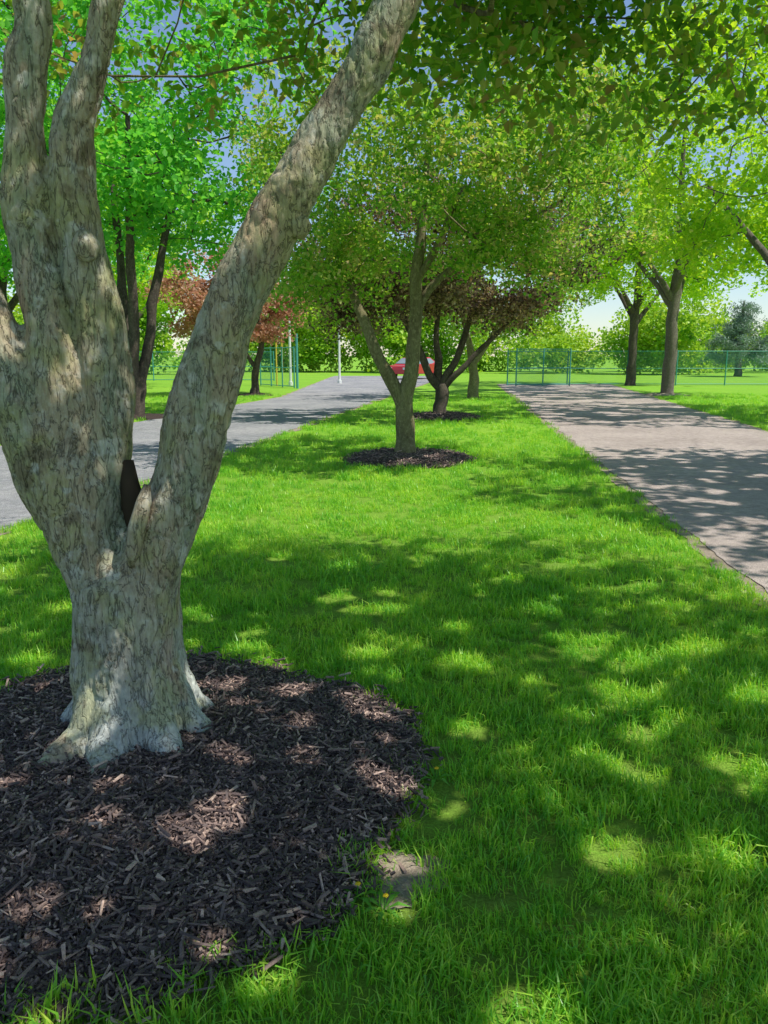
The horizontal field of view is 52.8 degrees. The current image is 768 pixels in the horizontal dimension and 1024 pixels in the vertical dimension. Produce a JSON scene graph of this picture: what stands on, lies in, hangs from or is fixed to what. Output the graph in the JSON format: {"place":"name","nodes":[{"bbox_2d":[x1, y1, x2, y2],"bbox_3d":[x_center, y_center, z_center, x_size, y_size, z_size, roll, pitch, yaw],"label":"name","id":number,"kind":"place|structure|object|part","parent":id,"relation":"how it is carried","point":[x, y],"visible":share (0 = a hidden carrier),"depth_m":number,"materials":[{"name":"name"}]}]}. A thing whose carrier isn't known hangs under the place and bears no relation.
{"place":"outdoors","nodes":[
{"label":"outdoors","id":0,"kind":"place"},
{"bbox_2d":[0,357,767,1023],"bbox_3d":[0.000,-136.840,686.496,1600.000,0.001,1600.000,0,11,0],"label":"ground","id":1,"kind":"structure","parent":0,"point":[448,791],"depth_m":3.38,"materials":[{"name":"green plant"}]},
{"bbox_2d":[0,0,205,311],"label":"maple tree","id":2,"kind":"object","parent":1,"relation":"on","point":[5,262],"visible":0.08,"depth_m":24.17,"materials":[{"name":"green plant"}]},
{"bbox_2d":[1,92,241,318],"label":"maple tree","id":3,"kind":"object","parent":1,"relation":"on","point":[142,308],"visible":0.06,"depth_m":37.30,"materials":[{"name":"green plant"}]},
{"bbox_2d":[134,413,163,419],"bbox_3d":[-6.297,-2.488,19.906,1.745,0.093,1.841,0,11,0],"label":"mulch bed","id":4,"kind":"object","parent":1,"relation":"on","point":[148,416],"visible":0.4,"depth_m":19.52,"materials":[{"name":"brown wood"}]},
{"bbox_2d":[0,0,347,414],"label":"maple tree","id":5,"kind":"object","parent":1,"relation":"on","point":[147,169],"visible":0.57,"depth_m":17.52,"materials":[{"name":"green plant"}]},
{"bbox_2d":[147,351,274,380],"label":"chain link fence","id":6,"kind":"object","parent":1,"relation":"on","point":[159,366],"visible":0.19,"depth_m":49.14,"materials":[{"name":"teal metal"}]},
{"bbox_2d":[0,377,427,534],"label":"dirt verge","id":7,"kind":"structure","parent":1,"relation":"on","point":[296,429],"depth_m":19.21,"materials":[{"name":"brown soil"}]},
{"bbox_2d":[0,376,428,528],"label":"asphalt drive","id":8,"kind":"structure","parent":1,"relation":"on","point":[251,422],"depth_m":19.45,"materials":[{"name":"grey asphalt"}]},
{"bbox_2d":[337,333,341,382],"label":"flag pole","id":9,"kind":"object","parent":8,"relation":"on","point":[339,380],"visible":0.55,"depth_m":44.17,"materials":[{"name":"white metal"}]},
{"bbox_2d":[390,357,434,375],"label":"red car","id":10,"kind":"object","parent":8,"relation":"on","point":[398,367],"visible":0.16,"depth_m":52.16,"materials":[{"name":"paint"}]},
{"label":"windows","id":11,"kind":"part","parent":10,"relation":"part of","materials":[{"name":"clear glass"}]},
{"bbox_2d":[0,645,443,1023],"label":"mulch","id":12,"kind":"object","parent":1,"relation":"on","point":[178,862],"visible":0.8,"depth_m":2.46,"materials":[{"name":"brown wood"}]},
{"bbox_2d":[137,241,309,392],"bbox_3d":[-6.174,-7.634,30.615,6.804,6.086,5.895,0,11,0],"label":"copper maple tree","id":13,"kind":"object","parent":1,"relation":"on","point":[263,331],"visible":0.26,"depth_m":30.03,"materials":[{"name":"red plant"}]},
{"bbox_2d":[238,393,270,395],"bbox_3d":[-5.212,-4.759,31.159,1.563,0.096,1.654,0,11,0],"label":"mulch bed","id":14,"kind":"object","parent":1,"relation":"on","point":[249,394],"visible":0.79,"depth_m":30.71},
{"bbox_2d":[260,347,294,387],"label":"chain link gate","id":15,"kind":"structure","parent":1,"relation":"on","point":[282,367],"depth_m":39.09,"materials":[{"name":"teal metal"}]},
{"bbox_2d":[275,340,282,384],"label":"yellow barrier frame","id":16,"kind":"object","parent":1,"relation":"on","point":[276,360],"visible":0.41,"depth_m":40.17,"materials":[{"name":"paint"}]},
{"bbox_2d":[288,318,292,385],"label":"white post","id":17,"kind":"object","parent":1,"relation":"on","point":[290,369],"visible":0.49,"depth_m":41.18,"materials":[{"name":"white metal"}]},
{"bbox_2d":[295,334,298,388],"bbox_3d":[-4.200,-7.266,37.300,0.119,2.600,0.119,0,11,0],"label":"gate post","id":18,"kind":"object","parent":1,"relation":"on","point":[296,354],"visible":1,"depth_m":37.23,"materials":[{"name":"teal metal"}]},
{"bbox_2d":[334,881,377,911],"bbox_3d":[-0.076,1.099,2.241,0.152,0.060,0.156,0,11,0],"label":"dandelion","id":19,"kind":"object","parent":1,"relation":"on","point":[357,883],"visible":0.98,"depth_m":2.24,"materials":[{"name":"green plant"}]},
{"bbox_2d":[0,0,767,772],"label":"crabapple tree","id":20,"kind":"object","parent":1,"relation":"on","point":[118,538],"visible":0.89,"depth_m":2.85,"materials":[{"name":"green plant"}]},
{"bbox_2d":[360,889,410,924],"bbox_3d":[0.004,1.109,2.192,0.152,0.060,0.156,0,11,0],"label":"dandelion","id":21,"kind":"object","parent":1,"relation":"on","point":[382,896],"visible":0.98,"depth_m":2.19,"materials":[{"name":"green plant"}]},
{"bbox_2d":[7,229,767,374],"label":"distant trees","id":22,"kind":"object","parent":1,"relation":"on","point":[312,351],"visible":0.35,"depth_m":70.36,"materials":[{"name":"green plant"}]},
{"bbox_2d":[348,849,449,909],"bbox_3d":[0.030,1.100,2.334,0.337,0.009,0.281,2,12,10],"label":"dirt patch","id":23,"kind":"object","parent":1,"relation":"on","point":[405,880],"visible":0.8,"depth_m":2.33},
{"bbox_2d":[340,446,477,468],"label":"mulch","id":24,"kind":"object","parent":1,"relation":"on","point":[440,458],"visible":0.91,"depth_m":11.34,"materials":[{"name":"brown wood"}]},
{"bbox_2d":[420,766,454,786],"bbox_3d":[0.194,0.973,2.869,0.152,0.060,0.156,0,11,0],"label":"dandelion","id":25,"kind":"object","parent":1,"relation":"on","point":[435,776],"visible":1,"depth_m":2.87,"materials":[{"name":"green plant"}]},
{"bbox_2d":[414,410,482,420],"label":"mulch","id":26,"kind":"object","parent":1,"relation":"on","point":[426,415],"visible":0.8,"depth_m":19.29,"materials":[{"name":"brown wood"}]},
{"bbox_2d":[281,162,646,413],"bbox_3d":[1.729,-5.426,19.035,8.847,6.313,7.001,0,11,0],"label":"plum tree","id":27,"kind":"object","parent":1,"relation":"on","point":[520,305],"visible":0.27,"depth_m":18.36,"materials":[{"name":"brown plant"}]},
{"bbox_2d":[218,0,715,452],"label":"crabapple tree","id":28,"kind":"object","parent":1,"relation":"on","point":[489,161],"visible":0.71,"depth_m":10.28,"materials":[{"name":"green plant"}]},
{"bbox_2d":[369,227,609,398],"bbox_3d":[3.630,-7.536,28.267,8.871,6.800,7.488,0,11,0],"label":"plum tree","id":29,"kind":"object","parent":1,"relation":"on","point":[473,387],"visible":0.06,"depth_m":28.17,"materials":[{"name":"purple leaf"},{"name":"dark bark"}]},
{"bbox_2d":[497,384,767,607],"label":"dirt verge","id":30,"kind":"structure","parent":1,"relation":"on","point":[707,552],"depth_m":7.24,"materials":[{"name":"brown soil"}]},
{"bbox_2d":[499,384,767,591],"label":"asphalt drive","id":31,"kind":"structure","parent":1,"relation":"on","point":[704,476],"depth_m":12.21,"materials":[{"name":"grey asphalt"}]},
{"bbox_2d":[515,348,571,385],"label":"chain link gate","id":32,"kind":"structure","parent":31,"relation":"on","point":[541,371],"depth_m":40.30,"materials":[{"name":"green metal"}]},
{"bbox_2d":[506,350,767,385],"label":"chain link fence","id":33,"kind":"object","parent":1,"relation":"on","point":[654,368],"visible":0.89,"depth_m":41.35,"materials":[{"name":"green metal"}]},
{"bbox_2d":[513,0,767,393],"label":"maple tree","id":34,"kind":"object","parent":1,"relation":"on","point":[671,293],"visible":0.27,"depth_m":30.10,"materials":[{"name":"green leaf"},{"name":"bark"}]},
{"bbox_2d":[527,61,767,385],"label":"maple tree","id":35,"kind":"object","parent":1,"relation":"on","point":[635,316],"visible":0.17,"depth_m":39.55,"materials":[{"name":"green leaf"},{"name":"dark bark"}]},
{"bbox_2d":[642,393,689,395],"bbox_3d":[11.334,-4.770,31.210,1.885,0.098,1.811,0,11,0],"label":"mulch bed","id":36,"kind":"object","parent":1,"relation":"on","point":[659,394],"visible":0.83,"depth_m":30.75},
{"bbox_2d":[600,0,767,287],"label":"maple tree","id":37,"kind":"object","parent":1,"relation":"on","point":[704,226],"visible":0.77,"depth_m":19.00,"materials":[{"name":"green plant"}]},
{"bbox_2d":[698,300,767,376],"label":"spruce tree","id":38,"kind":"object","parent":1,"relation":"on","point":[740,329],"visible":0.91,"depth_m":58.10,"materials":[{"name":"green plant"}]},
{"bbox_2d":[0,0,767,356],"label":"sky","id":39,"kind":"structure","parent":0,"point":[598,315],"materials":[{"name":"blue"}]}
]}

